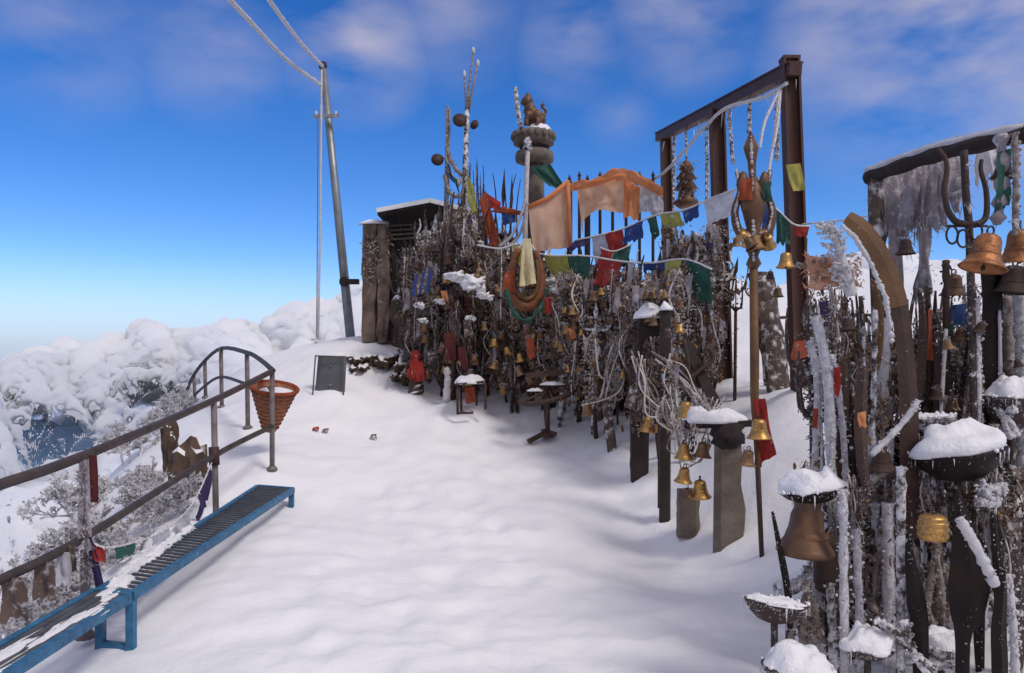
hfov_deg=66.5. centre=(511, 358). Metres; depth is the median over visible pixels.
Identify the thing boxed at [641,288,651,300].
bell
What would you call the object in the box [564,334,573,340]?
bell
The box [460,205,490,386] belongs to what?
trident
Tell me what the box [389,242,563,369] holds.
rock mound
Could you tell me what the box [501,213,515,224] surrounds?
cloth strip
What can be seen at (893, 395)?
garland
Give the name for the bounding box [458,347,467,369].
rag
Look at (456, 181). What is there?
prayer flag string
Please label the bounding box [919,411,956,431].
offering bowl
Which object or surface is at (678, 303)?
bell
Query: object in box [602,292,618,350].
garland
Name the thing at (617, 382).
wire tangle
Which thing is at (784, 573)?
blade
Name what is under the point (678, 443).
wire tangle
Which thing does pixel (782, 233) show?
prayer flag string
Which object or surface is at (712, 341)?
garland
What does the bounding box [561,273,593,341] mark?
garland
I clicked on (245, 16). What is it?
cable
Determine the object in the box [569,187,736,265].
prayer flag string
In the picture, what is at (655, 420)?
trident
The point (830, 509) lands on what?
garland
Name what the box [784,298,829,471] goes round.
trident
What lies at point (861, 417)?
rag
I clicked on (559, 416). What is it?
trident
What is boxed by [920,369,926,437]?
garland
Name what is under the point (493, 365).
bell
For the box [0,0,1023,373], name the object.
sky
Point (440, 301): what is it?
snow clump
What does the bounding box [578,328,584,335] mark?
bell
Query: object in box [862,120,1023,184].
timber beam
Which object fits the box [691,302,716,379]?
garland
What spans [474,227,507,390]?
trident
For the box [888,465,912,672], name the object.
icy rod
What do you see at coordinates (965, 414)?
garland
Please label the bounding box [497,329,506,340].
bell
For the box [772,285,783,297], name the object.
bell
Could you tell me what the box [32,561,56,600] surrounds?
rag
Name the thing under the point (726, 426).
standing slab
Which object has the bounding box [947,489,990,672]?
blade
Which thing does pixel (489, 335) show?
garland
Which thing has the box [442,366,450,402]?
frozen drip
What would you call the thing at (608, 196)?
drape
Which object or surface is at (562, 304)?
garland
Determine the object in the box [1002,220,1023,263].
bell
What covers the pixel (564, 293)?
bell
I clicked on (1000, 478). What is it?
icy rod
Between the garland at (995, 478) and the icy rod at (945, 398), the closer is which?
the garland at (995, 478)
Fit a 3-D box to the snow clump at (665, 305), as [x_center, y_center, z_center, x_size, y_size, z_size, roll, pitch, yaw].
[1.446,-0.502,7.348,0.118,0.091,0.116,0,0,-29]
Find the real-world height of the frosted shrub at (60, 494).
0.854 m
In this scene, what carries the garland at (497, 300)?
hanging from the trident at (516, 395)
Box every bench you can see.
[0,586,131,672]
[95,484,294,650]
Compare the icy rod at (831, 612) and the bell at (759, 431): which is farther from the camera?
the bell at (759, 431)
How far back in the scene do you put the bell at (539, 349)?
10.41 m
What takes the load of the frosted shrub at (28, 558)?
on the snow ground at (429, 529)
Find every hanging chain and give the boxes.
[672,135,675,210]
[704,119,708,199]
[726,108,734,164]
[746,98,751,134]
[774,84,779,160]
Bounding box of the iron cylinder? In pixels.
[813,533,839,591]
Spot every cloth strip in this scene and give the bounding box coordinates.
[73,460,96,585]
[86,537,103,587]
[88,455,98,502]
[466,171,477,212]
[479,191,499,246]
[485,192,500,211]
[492,206,523,215]
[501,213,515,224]
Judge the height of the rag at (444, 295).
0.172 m
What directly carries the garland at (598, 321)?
hanging from the trident at (595, 328)
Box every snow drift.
[90,516,221,588]
[949,494,1023,593]
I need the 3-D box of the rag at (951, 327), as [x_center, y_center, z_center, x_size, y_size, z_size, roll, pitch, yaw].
[2.453,-0.138,4.405,0.071,0.129,0.041,0,0,0]
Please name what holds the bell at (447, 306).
hanging from the garland at (450, 293)
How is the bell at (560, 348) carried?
hanging from the garland at (580, 286)
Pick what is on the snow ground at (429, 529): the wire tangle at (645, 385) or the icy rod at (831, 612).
the icy rod at (831, 612)
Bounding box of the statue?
[521,92,546,125]
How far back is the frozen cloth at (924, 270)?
4.86 m
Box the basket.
[249,379,299,432]
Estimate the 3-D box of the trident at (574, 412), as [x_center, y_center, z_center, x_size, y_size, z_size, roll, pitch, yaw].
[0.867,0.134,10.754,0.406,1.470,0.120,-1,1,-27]
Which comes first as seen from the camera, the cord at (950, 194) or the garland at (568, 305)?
the cord at (950, 194)
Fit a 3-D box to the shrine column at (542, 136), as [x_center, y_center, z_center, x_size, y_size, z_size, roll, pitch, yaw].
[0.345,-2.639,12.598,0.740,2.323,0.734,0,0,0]
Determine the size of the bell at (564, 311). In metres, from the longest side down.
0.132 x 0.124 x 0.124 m
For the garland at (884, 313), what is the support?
hanging from the thin rod at (868, 331)
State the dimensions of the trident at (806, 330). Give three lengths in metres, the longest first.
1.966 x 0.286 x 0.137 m
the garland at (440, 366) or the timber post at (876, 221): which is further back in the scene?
the garland at (440, 366)
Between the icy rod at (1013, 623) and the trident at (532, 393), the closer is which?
the icy rod at (1013, 623)
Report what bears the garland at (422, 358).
hanging from the trident at (426, 348)
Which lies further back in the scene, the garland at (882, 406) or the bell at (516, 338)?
the bell at (516, 338)
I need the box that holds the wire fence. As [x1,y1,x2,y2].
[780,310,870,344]
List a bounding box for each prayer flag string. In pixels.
[92,462,211,563]
[445,156,462,193]
[476,242,712,307]
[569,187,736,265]
[600,244,632,266]
[762,204,810,245]
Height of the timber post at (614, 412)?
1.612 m
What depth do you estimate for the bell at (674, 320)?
8.11 m
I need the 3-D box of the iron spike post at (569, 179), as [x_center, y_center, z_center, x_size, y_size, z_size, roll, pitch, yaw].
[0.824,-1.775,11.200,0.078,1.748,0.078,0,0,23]
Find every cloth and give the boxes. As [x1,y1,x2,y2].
[411,267,432,296]
[464,387,474,403]
[519,239,535,285]
[530,163,561,187]
[544,296,550,313]
[737,177,752,199]
[753,399,776,467]
[762,181,771,201]
[786,163,805,190]
[791,340,806,359]
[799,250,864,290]
[882,174,917,261]
[888,228,903,284]
[896,167,926,247]
[910,220,937,314]
[912,161,947,238]
[934,156,976,217]
[969,149,996,196]
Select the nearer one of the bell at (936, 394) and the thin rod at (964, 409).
the bell at (936, 394)
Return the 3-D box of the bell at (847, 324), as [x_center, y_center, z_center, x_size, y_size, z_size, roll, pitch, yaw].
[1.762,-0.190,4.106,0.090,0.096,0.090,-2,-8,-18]
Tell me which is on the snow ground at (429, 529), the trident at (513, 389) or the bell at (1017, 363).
the trident at (513, 389)
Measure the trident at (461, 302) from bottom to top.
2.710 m
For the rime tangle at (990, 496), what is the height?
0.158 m
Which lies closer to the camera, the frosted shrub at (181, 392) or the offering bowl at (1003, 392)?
the offering bowl at (1003, 392)
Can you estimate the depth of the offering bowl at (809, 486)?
3.53 m
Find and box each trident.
[389,264,411,357]
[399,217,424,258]
[404,237,414,345]
[413,219,438,378]
[416,214,447,381]
[423,205,454,290]
[440,242,455,396]
[445,188,471,400]
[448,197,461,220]
[453,231,473,399]
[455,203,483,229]
[459,234,478,386]
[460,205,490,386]
[470,163,484,360]
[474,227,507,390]
[476,218,507,389]
[477,174,483,317]
[479,215,499,395]
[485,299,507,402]
[492,169,515,389]
[492,245,518,413]
[499,239,519,368]
[503,178,520,390]
[510,269,526,413]
[526,307,551,422]
[529,251,542,400]
[534,246,568,413]
[541,275,555,410]
[549,326,564,421]
[554,280,570,427]
[567,249,593,402]
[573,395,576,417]
[576,253,601,422]
[576,299,597,438]
[579,303,611,437]
[596,264,635,432]
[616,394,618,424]
[618,259,641,415]
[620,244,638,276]
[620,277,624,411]
[639,250,677,433]
[650,379,657,457]
[659,333,683,462]
[675,235,700,402]
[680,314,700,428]
[695,245,734,430]
[713,258,748,390]
[727,279,742,400]
[731,131,775,557]
[745,277,765,385]
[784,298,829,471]
[792,351,823,593]
[797,361,834,525]
[803,301,836,448]
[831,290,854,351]
[833,289,858,471]
[852,356,875,415]
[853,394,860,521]
[894,279,938,539]
[894,299,917,370]
[894,336,933,405]
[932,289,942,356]
[937,148,989,537]
[942,307,968,558]
[950,285,976,481]
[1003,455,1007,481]
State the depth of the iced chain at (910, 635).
3.33 m
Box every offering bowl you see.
[742,592,810,646]
[760,639,836,672]
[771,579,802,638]
[778,466,848,509]
[839,620,895,672]
[907,417,1009,500]
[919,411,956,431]
[929,624,971,672]
[982,375,1023,502]
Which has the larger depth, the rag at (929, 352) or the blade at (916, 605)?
the rag at (929, 352)
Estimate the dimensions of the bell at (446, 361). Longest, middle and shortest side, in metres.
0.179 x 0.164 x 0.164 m
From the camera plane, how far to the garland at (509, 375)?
10.98 m
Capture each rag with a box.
[0,577,28,628]
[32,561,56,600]
[56,552,71,588]
[68,545,76,571]
[441,291,447,301]
[444,333,455,360]
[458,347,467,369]
[463,320,472,336]
[526,338,535,359]
[568,328,575,339]
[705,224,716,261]
[812,408,817,428]
[833,366,840,396]
[857,411,866,427]
[927,310,933,360]
[941,323,953,345]
[952,303,965,325]
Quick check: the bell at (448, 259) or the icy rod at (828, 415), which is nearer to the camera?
the icy rod at (828, 415)
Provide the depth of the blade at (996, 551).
3.58 m
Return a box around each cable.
[226,0,320,85]
[266,0,323,67]
[316,118,317,336]
[317,69,322,338]
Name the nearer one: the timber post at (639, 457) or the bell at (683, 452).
the bell at (683, 452)
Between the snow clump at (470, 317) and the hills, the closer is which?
the snow clump at (470, 317)
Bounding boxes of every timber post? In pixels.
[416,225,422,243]
[459,290,467,386]
[521,355,527,392]
[550,275,555,407]
[588,265,595,397]
[594,285,603,421]
[602,402,616,452]
[606,303,615,415]
[629,363,648,482]
[635,318,659,376]
[655,274,661,397]
[657,422,658,507]
[659,310,670,522]
[696,236,703,388]
[710,323,715,382]
[868,178,885,331]
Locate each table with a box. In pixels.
[454,374,486,414]
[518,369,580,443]
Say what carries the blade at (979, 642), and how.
on the snow ground at (429, 529)
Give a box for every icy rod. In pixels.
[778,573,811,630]
[797,565,813,644]
[805,340,823,573]
[809,315,843,534]
[811,574,825,654]
[823,582,839,672]
[830,336,840,429]
[830,354,852,531]
[835,488,853,672]
[843,295,853,443]
[849,528,866,672]
[858,296,870,431]
[868,501,882,629]
[875,501,905,672]
[876,318,895,479]
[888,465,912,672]
[924,286,933,412]
[928,395,947,513]
[935,260,955,397]
[974,297,985,423]
[978,507,991,629]
[993,466,1006,556]
[1002,295,1021,501]
[1006,573,1023,672]
[1007,295,1023,467]
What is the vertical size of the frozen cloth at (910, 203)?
0.527 m
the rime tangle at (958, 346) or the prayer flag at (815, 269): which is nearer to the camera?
the rime tangle at (958, 346)
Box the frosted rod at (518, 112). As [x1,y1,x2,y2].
[512,85,522,129]
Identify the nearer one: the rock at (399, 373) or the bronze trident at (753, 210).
the bronze trident at (753, 210)
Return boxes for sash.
[504,288,549,322]
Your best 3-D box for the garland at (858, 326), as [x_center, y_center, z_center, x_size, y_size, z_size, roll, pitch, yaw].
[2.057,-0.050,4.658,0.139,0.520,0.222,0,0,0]
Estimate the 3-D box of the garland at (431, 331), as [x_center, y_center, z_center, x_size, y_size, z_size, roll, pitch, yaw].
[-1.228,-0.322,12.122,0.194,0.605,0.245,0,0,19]
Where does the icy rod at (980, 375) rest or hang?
attached to the trident at (968, 223)
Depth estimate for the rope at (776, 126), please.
7.88 m
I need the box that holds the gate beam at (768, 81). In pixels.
[654,61,802,150]
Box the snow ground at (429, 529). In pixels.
[1,269,1023,672]
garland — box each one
[394,256,418,324]
[394,327,414,362]
[396,248,407,291]
[398,298,426,369]
[401,303,413,344]
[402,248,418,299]
[405,296,429,348]
[408,316,431,375]
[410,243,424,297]
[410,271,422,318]
[416,230,439,297]
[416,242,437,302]
[416,270,431,333]
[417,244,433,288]
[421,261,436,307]
[422,272,442,332]
[424,334,443,381]
[426,267,449,338]
[428,314,446,386]
[428,322,434,348]
[429,304,444,347]
[431,302,447,365]
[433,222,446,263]
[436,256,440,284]
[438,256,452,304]
[440,286,462,344]
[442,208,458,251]
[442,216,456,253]
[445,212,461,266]
[448,301,463,344]
[448,302,462,346]
[451,335,476,386]
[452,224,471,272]
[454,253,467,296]
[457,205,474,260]
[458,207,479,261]
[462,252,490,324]
[462,295,480,347]
[467,329,480,391]
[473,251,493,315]
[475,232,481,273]
[476,292,489,333]
[477,301,507,369]
[484,246,510,329]
[484,323,507,389]
[487,319,510,384]
[496,325,510,370]
[497,268,509,340]
[497,345,524,389]
[499,287,524,352]
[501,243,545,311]
[501,278,521,331]
[513,312,530,354]
[517,295,556,372]
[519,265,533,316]
[521,314,530,365]
[526,325,553,387]
[529,316,562,394]
[534,312,553,381]
[548,296,561,345]
[551,281,568,346]
[555,271,567,320]
[556,311,581,364]
[556,341,587,409]
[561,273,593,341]
[561,314,584,367]
[562,269,578,313]
[563,288,589,332]
[564,339,583,390]
[567,273,590,351]
[576,277,593,339]
[577,331,603,404]
[578,326,602,381]
[580,276,593,317]
[585,295,606,379]
[586,315,604,368]
[591,317,616,405]
[601,269,622,320]
[602,286,611,339]
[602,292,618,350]
[604,340,628,404]
[606,270,638,334]
[609,332,628,399]
[611,295,639,378]
[612,281,631,346]
[614,319,628,380]
[614,331,635,379]
[620,285,629,330]
[621,358,658,436]
[623,266,651,308]
[623,306,639,362]
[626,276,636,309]
[628,279,662,346]
[635,273,661,327]
[643,336,659,404]
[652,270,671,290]
[652,299,662,306]
[653,223,690,283]
[659,358,682,433]
[661,227,685,274]
[663,295,687,369]
[666,264,709,360]
[666,268,700,362]
[666,269,682,308]
[671,233,704,280]
[671,281,686,332]
[671,313,689,384]
[682,230,717,315]
[682,272,718,351]
[682,286,711,360]
[682,403,696,456]
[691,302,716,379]
[696,235,722,322]
[697,312,726,383]
[698,225,742,300]
[698,301,718,364]
[703,228,726,304]
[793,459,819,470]
[800,566,839,649]
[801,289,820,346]
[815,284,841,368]
[821,498,851,602]
[822,535,871,662]
[823,293,855,372]
[837,474,873,587]
[847,342,858,422]
[848,307,870,383]
[848,329,879,412]
[857,414,896,511]
[861,520,895,630]
[861,535,879,624]
[867,382,893,446]
[868,459,895,552]
[870,303,892,379]
[874,482,917,573]
[877,362,899,450]
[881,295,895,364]
[892,344,899,424]
[894,433,949,546]
[894,536,930,588]
[911,479,965,561]
[917,471,944,513]
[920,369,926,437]
[921,361,959,438]
[935,327,941,354]
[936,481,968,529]
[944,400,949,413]
[947,481,983,553]
[953,345,968,418]
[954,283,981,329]
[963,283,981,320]
[963,480,988,551]
[974,423,1014,527]
[989,485,1023,594]
[1001,470,1023,572]
[1004,502,1023,565]
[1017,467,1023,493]
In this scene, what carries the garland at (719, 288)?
attached to the trident at (713, 280)
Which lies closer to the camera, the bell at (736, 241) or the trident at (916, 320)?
the trident at (916, 320)
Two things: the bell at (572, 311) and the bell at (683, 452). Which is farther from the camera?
the bell at (572, 311)
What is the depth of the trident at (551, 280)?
10.78 m
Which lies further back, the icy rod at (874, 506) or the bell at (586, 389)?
the bell at (586, 389)
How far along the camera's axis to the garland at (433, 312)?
12.04 m
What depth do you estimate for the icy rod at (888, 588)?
3.73 m
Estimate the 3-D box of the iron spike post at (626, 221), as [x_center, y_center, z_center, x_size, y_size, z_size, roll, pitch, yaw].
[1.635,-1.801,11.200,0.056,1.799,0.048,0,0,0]
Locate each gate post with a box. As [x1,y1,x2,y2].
[660,138,672,277]
[708,107,732,382]
[779,55,809,391]
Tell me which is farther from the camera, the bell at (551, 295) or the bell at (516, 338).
the bell at (516, 338)
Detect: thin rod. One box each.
[817,306,824,513]
[860,314,867,535]
[860,427,873,523]
[867,319,870,345]
[868,310,880,485]
[888,429,893,485]
[922,384,933,586]
[931,329,947,556]
[962,314,968,500]
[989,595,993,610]
[997,310,1005,476]
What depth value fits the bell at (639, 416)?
8.06 m
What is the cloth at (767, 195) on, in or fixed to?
attached to the bronze trident at (753, 210)
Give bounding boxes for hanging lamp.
[672,128,700,208]
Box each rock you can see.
[160,421,178,472]
[167,436,211,499]
[344,351,398,374]
[390,356,408,382]
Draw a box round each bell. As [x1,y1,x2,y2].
[412,259,422,270]
[419,323,429,332]
[421,332,431,342]
[425,244,431,251]
[425,369,432,378]
[430,280,436,287]
[431,242,441,252]
[432,285,441,295]
[436,343,444,353]
[441,272,451,284]
[442,356,452,362]
[443,251,454,264]
[444,300,451,308]
[448,295,455,304]
[452,264,458,271]
[466,345,472,353]
[469,354,478,364]
[474,269,480,276]
[476,260,484,271]
[480,272,487,284]
[480,321,488,330]
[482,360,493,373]
[488,286,493,294]
[488,336,498,347]
[488,359,497,369]
[494,284,500,291]
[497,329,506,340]
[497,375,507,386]
[498,382,508,394]
[504,345,512,355]
[509,316,515,323]
[512,333,519,341]
[515,366,524,376]
[516,351,525,362]
[524,324,532,334]
[526,378,536,387]
[529,316,537,328]
[529,360,537,369]
[536,328,544,337]
[536,345,542,352]
[548,290,555,299]
[556,341,565,351]
[558,285,568,297]
[560,304,567,314]
[560,322,570,333]
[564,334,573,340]
[567,305,576,315]
[569,321,578,328]
[572,309,581,321]
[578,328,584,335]
[581,386,588,393]
[581,399,595,416]
[587,289,598,300]
[588,318,593,324]
[592,374,601,382]
[593,364,601,373]
[597,288,605,295]
[599,298,607,307]
[608,315,616,324]
[619,370,626,377]
[623,352,630,362]
[632,408,644,422]
[636,416,653,432]
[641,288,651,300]
[643,318,649,324]
[647,290,653,298]
[648,314,658,325]
[649,288,657,299]
[654,422,657,432]
[661,289,669,298]
[663,327,672,338]
[672,318,678,327]
[672,352,680,362]
[674,296,684,307]
[674,323,684,333]
[674,439,692,459]
[674,464,692,484]
[676,397,690,417]
[682,486,692,497]
[690,475,711,499]
[692,437,711,458]
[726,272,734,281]
[730,235,741,246]
[736,230,752,247]
[737,446,756,466]
[741,236,757,251]
[746,414,771,439]
[747,231,766,252]
[763,234,776,250]
[765,269,774,279]
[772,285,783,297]
[775,502,835,560]
[776,248,795,268]
[839,314,857,331]
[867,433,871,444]
[869,442,895,472]
[895,235,916,255]
[916,508,949,542]
[927,384,944,400]
[938,269,966,296]
[942,336,954,349]
[945,396,960,410]
[951,325,967,341]
[957,225,1008,274]
[973,320,987,334]
[989,162,1012,179]
[991,262,1023,295]
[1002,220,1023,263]
[1013,357,1023,367]
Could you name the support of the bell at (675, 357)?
hanging from the garland at (674, 349)
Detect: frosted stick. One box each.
[869,399,920,456]
[954,516,999,587]
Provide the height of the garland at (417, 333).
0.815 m
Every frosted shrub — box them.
[0,543,41,607]
[0,572,75,639]
[16,470,109,527]
[21,523,118,577]
[26,494,137,562]
[28,569,93,607]
[55,560,103,597]
[90,529,155,571]
[94,419,160,465]
[108,455,167,493]
[110,472,159,522]
[133,484,179,528]
[139,406,166,435]
[152,383,191,416]
[154,471,203,514]
[160,392,198,412]
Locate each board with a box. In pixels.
[312,355,346,394]
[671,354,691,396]
[678,333,721,406]
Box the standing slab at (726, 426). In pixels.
[682,406,751,552]
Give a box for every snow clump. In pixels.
[413,302,425,309]
[417,318,428,323]
[433,299,444,304]
[443,270,464,283]
[460,273,486,292]
[465,315,475,321]
[475,292,494,300]
[548,288,558,295]
[633,300,659,318]
[659,301,672,310]
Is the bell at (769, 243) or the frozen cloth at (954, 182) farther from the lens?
the bell at (769, 243)
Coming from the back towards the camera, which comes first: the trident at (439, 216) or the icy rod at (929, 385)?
the trident at (439, 216)
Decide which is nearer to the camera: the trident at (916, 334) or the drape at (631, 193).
the trident at (916, 334)
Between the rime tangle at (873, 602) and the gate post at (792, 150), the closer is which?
the rime tangle at (873, 602)
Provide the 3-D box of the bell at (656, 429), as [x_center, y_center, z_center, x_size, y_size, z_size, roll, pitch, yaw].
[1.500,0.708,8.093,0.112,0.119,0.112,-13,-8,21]
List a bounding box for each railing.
[0,368,277,640]
[185,346,274,428]
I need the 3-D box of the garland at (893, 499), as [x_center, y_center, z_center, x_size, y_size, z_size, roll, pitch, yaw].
[1.841,0.833,3.755,0.241,0.480,0.138,0,0,-24]
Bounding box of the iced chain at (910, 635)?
[894,617,954,670]
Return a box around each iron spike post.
[567,174,571,281]
[577,171,580,254]
[585,174,589,262]
[598,172,601,233]
[611,211,613,253]
[625,217,627,267]
[638,171,640,264]
[651,172,654,261]
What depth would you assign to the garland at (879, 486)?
3.95 m
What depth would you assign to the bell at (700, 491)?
6.56 m
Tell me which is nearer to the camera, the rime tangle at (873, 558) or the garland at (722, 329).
the rime tangle at (873, 558)
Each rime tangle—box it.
[785,596,827,644]
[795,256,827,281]
[818,345,855,407]
[838,538,878,621]
[860,471,896,534]
[862,548,882,619]
[890,348,898,414]
[912,542,950,629]
[933,308,968,406]
[973,478,1008,510]
[993,404,1022,439]
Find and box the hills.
[0,412,152,608]
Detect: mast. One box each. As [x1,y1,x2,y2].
[431,105,450,289]
[453,47,479,295]
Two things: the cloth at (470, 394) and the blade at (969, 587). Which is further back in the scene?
the cloth at (470, 394)
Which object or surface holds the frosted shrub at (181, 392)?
on the snow ground at (429, 529)
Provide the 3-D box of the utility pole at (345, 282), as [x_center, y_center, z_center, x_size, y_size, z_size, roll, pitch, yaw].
[-3.162,-2.822,14.129,0.817,5.139,0.318,0,0,0]
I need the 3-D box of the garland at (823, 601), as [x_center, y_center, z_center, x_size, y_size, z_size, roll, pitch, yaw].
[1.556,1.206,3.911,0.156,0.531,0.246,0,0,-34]
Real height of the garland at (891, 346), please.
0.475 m
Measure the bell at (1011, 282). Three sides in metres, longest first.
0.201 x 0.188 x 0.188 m
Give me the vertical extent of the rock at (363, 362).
0.387 m
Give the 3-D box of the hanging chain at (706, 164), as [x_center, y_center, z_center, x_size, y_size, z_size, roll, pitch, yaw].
[2.574,-2.616,10.319,0.079,1.117,0.079,0,0,-41]
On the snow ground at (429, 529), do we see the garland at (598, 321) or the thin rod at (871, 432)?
the thin rod at (871, 432)
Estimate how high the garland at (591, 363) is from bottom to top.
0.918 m
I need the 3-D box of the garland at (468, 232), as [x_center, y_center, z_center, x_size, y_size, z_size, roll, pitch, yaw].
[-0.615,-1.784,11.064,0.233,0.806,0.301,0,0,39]
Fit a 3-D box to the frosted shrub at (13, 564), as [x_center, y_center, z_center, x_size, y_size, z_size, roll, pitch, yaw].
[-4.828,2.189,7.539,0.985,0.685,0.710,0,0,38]
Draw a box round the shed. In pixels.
[376,198,460,340]
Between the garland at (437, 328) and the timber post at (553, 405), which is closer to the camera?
the timber post at (553, 405)
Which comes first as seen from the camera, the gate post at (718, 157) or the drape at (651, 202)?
the gate post at (718, 157)
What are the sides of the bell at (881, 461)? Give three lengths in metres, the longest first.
0.147 x 0.138 x 0.138 m
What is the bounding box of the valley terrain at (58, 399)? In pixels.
[0,373,228,424]
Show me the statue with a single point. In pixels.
(533, 114)
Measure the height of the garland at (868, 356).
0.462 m
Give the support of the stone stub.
on the snow ground at (429, 529)
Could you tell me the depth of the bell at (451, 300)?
11.11 m
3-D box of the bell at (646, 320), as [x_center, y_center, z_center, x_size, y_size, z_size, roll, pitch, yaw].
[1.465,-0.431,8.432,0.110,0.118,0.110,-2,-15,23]
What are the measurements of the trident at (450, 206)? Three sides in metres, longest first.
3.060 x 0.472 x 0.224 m
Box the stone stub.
[676,488,699,538]
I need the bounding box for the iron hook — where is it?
[682,339,714,377]
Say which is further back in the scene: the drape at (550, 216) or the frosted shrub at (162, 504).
the drape at (550, 216)
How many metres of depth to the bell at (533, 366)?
10.57 m
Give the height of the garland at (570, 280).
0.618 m
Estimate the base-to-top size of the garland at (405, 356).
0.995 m
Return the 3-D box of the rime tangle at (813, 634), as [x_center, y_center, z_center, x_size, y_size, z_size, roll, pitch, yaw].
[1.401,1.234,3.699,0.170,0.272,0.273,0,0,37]
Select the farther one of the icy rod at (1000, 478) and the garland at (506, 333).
the garland at (506, 333)
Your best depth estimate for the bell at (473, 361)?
10.86 m
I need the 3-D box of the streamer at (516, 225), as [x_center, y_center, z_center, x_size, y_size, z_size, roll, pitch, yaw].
[0.010,-1.948,11.201,0.408,0.734,0.082,0,0,0]
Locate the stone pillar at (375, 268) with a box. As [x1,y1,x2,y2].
[359,219,396,342]
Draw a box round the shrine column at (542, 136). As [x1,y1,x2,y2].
[511,123,555,257]
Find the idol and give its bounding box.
[406,350,425,394]
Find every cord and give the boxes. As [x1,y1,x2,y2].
[801,190,961,224]
[989,132,1011,227]
[1008,131,1021,235]
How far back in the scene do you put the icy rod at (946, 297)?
4.29 m
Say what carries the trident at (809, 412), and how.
on the snow ground at (429, 529)
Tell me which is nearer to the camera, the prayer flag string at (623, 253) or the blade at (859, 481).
the blade at (859, 481)
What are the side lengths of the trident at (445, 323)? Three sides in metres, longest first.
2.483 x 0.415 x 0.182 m
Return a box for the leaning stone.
[747,271,789,392]
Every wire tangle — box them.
[581,337,627,408]
[630,350,688,438]
[651,351,745,432]
[655,385,724,437]
[665,413,711,467]
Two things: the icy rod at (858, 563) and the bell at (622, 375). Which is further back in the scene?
the bell at (622, 375)
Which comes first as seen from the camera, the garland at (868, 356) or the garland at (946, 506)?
the garland at (946, 506)
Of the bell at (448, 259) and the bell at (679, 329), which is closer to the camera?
the bell at (679, 329)
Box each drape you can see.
[527,179,571,250]
[570,168,663,196]
[577,181,633,233]
[623,182,639,220]
[636,185,663,214]
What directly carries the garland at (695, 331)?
hanging from the trident at (713, 280)
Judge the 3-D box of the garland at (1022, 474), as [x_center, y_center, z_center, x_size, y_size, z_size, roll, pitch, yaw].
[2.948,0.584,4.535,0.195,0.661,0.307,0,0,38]
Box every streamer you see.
[499,198,526,247]
[505,202,528,249]
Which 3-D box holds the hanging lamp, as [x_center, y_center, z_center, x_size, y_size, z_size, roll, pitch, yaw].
[2.482,-2.734,11.115,0.418,1.240,0.412,0,0,0]
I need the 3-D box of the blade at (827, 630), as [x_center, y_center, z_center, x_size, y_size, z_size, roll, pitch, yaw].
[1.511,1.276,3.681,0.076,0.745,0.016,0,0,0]
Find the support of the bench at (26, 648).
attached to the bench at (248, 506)
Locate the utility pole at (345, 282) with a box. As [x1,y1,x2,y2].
[313,61,359,336]
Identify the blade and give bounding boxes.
[771,511,793,629]
[815,212,918,538]
[825,590,839,672]
[836,350,848,655]
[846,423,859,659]
[854,364,870,495]
[854,436,861,498]
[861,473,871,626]
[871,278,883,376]
[893,422,899,472]
[905,533,928,672]
[916,288,926,411]
[926,360,933,572]
[932,341,944,412]
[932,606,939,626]
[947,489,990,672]
[950,388,964,501]
[952,377,961,524]
[973,539,987,672]
[980,274,1002,479]
[990,508,1001,599]
[991,564,1007,672]
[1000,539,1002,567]
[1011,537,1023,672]
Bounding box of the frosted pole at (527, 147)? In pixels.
[523,136,532,289]
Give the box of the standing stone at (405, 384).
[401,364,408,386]
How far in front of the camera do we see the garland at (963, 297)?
4.65 m
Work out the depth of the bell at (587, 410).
9.35 m
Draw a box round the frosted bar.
[870,616,932,672]
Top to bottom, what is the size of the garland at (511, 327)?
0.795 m
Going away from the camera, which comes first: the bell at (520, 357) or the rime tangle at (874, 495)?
the rime tangle at (874, 495)
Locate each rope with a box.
[442,173,466,199]
[445,147,467,178]
[650,81,787,179]
[758,89,779,148]
[767,88,779,172]
[771,89,782,148]
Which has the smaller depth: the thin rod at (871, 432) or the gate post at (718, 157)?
the thin rod at (871, 432)
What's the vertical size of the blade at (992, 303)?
1.250 m
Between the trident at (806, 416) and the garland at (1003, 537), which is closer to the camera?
the garland at (1003, 537)
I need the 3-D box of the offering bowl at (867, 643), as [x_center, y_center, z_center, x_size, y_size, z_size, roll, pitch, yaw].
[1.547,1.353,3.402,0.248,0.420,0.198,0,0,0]
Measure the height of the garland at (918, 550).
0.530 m

